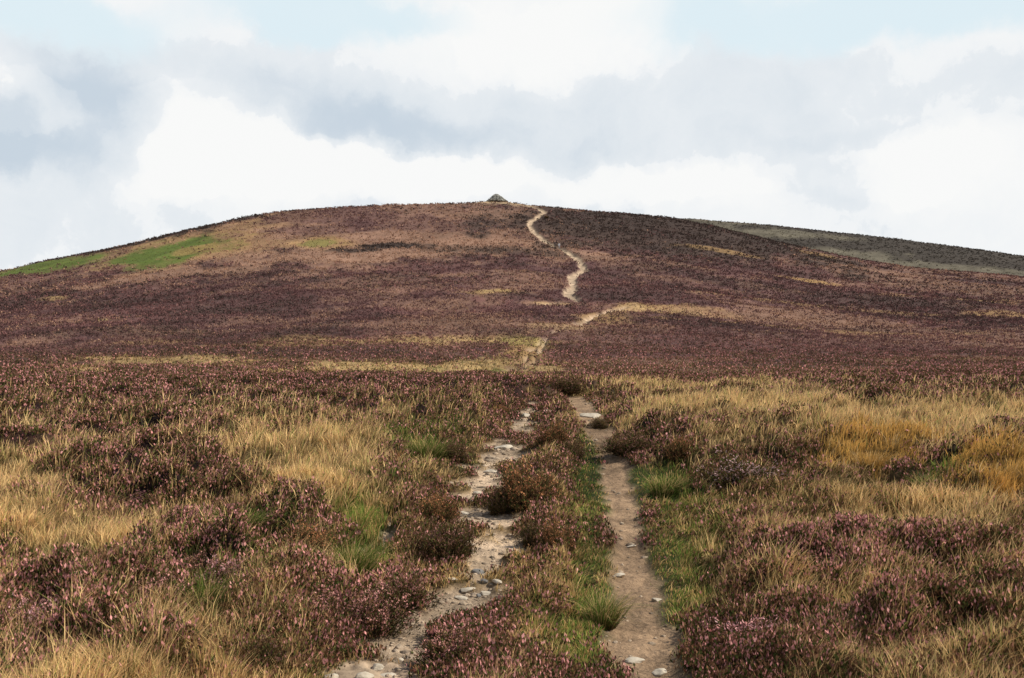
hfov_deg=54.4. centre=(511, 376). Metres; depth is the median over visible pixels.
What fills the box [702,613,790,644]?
heather bush
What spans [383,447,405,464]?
heather bush
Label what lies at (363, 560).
grass tussock
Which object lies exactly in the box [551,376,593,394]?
heather bush
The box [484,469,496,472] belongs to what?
stone
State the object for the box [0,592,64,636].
heather bush
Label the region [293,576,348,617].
heather bush
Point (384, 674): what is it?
stone
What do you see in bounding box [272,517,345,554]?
heather bush
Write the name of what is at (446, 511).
heather bush
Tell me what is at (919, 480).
grass tussock
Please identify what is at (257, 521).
grass tussock
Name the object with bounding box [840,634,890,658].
heather bush
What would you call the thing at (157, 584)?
heather bush
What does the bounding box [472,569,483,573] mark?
stone
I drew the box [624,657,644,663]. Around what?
stone
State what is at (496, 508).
heather bush
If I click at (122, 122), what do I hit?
sky
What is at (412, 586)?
heather bush
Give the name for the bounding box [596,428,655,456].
heather bush
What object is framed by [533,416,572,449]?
heather bush
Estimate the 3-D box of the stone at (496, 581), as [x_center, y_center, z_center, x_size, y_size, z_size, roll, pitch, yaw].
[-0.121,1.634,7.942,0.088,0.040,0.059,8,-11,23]
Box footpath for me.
[526,206,622,365]
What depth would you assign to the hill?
215.79 m
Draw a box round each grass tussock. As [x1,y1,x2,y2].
[0,472,47,486]
[144,562,251,613]
[203,503,276,531]
[317,531,421,576]
[392,433,481,459]
[568,586,666,630]
[637,472,696,497]
[803,605,875,637]
[846,446,911,469]
[905,471,944,487]
[956,460,1023,484]
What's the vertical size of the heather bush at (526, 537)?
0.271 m
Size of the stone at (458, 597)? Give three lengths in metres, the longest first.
0.117 x 0.072 x 0.034 m
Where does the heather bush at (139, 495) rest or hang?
on the moor ground at (348, 671)
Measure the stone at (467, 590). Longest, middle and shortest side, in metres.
0.125 x 0.117 x 0.043 m
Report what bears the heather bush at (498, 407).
on the moor ground at (348, 671)
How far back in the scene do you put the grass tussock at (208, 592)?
6.65 m
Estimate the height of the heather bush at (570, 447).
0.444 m
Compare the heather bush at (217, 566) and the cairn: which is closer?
the heather bush at (217, 566)
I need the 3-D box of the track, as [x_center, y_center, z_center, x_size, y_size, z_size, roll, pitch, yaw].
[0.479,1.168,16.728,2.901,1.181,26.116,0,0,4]
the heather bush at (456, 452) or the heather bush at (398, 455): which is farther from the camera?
the heather bush at (456, 452)
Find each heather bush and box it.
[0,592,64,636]
[114,487,153,508]
[131,567,198,609]
[182,547,218,573]
[188,554,250,589]
[208,491,249,511]
[229,628,295,675]
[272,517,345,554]
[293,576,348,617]
[337,581,423,641]
[365,567,447,614]
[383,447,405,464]
[405,616,487,667]
[406,514,486,564]
[413,486,465,525]
[440,439,468,462]
[477,486,513,515]
[492,402,511,414]
[493,454,564,511]
[513,520,541,548]
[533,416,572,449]
[537,516,578,552]
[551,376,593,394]
[558,438,583,461]
[587,416,610,428]
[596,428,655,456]
[660,431,702,462]
[688,447,794,493]
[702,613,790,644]
[712,596,748,615]
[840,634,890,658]
[898,619,978,648]
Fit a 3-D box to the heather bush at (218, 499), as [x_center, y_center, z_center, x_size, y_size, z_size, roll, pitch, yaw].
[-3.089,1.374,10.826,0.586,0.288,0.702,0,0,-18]
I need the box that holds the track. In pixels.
[355,396,686,677]
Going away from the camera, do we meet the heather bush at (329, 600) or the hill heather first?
the heather bush at (329, 600)
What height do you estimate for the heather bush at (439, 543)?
0.441 m
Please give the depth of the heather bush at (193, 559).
7.90 m
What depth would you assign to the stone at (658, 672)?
5.77 m
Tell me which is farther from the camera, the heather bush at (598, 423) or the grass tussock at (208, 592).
the heather bush at (598, 423)
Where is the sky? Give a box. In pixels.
[0,0,1023,270]
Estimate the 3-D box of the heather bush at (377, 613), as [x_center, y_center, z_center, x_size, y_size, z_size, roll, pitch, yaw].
[-0.948,1.533,6.620,0.660,0.379,0.551,0,0,42]
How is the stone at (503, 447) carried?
on the track
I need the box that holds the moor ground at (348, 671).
[0,371,1023,677]
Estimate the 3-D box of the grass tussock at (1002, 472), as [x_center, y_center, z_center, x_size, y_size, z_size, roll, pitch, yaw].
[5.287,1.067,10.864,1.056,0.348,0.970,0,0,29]
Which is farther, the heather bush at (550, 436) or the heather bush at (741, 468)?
the heather bush at (550, 436)
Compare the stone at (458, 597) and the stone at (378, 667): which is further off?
the stone at (458, 597)
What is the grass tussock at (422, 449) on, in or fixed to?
on the moor ground at (348, 671)
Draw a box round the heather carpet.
[0,366,1023,677]
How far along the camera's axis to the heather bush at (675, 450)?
14.51 m
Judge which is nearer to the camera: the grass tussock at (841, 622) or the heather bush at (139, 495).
the grass tussock at (841, 622)
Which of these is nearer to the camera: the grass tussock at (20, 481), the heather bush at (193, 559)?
the heather bush at (193, 559)
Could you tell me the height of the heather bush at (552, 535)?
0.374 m
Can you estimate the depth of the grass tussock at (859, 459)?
12.63 m
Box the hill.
[0,201,1023,373]
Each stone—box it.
[324,673,338,677]
[355,672,373,677]
[372,663,383,670]
[380,673,395,676]
[455,595,467,599]
[460,587,475,592]
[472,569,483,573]
[480,591,490,595]
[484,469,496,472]
[492,579,501,583]
[494,444,512,449]
[580,413,600,417]
[614,573,624,576]
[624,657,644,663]
[652,668,666,676]
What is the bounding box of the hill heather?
[0,200,1023,373]
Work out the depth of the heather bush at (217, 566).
7.36 m
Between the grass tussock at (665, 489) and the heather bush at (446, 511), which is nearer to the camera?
the heather bush at (446, 511)
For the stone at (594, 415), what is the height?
0.143 m
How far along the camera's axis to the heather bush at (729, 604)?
6.55 m
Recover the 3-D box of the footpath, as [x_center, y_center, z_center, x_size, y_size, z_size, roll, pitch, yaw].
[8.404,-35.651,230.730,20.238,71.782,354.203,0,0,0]
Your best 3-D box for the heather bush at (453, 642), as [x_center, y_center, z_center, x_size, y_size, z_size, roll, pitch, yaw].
[-0.361,1.565,5.814,0.463,0.320,0.610,0,0,41]
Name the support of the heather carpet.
on the moor ground at (348, 671)
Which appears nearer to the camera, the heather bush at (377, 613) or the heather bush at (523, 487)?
the heather bush at (377, 613)
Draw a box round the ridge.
[684,219,1023,275]
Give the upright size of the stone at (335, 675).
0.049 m
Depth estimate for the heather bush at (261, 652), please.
5.57 m
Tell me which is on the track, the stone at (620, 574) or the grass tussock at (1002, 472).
the stone at (620, 574)
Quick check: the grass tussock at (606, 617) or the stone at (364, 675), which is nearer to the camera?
the stone at (364, 675)
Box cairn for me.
[485,194,506,201]
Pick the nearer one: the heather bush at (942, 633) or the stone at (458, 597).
the heather bush at (942, 633)
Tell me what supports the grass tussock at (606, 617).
on the moor ground at (348, 671)
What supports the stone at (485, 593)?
on the track

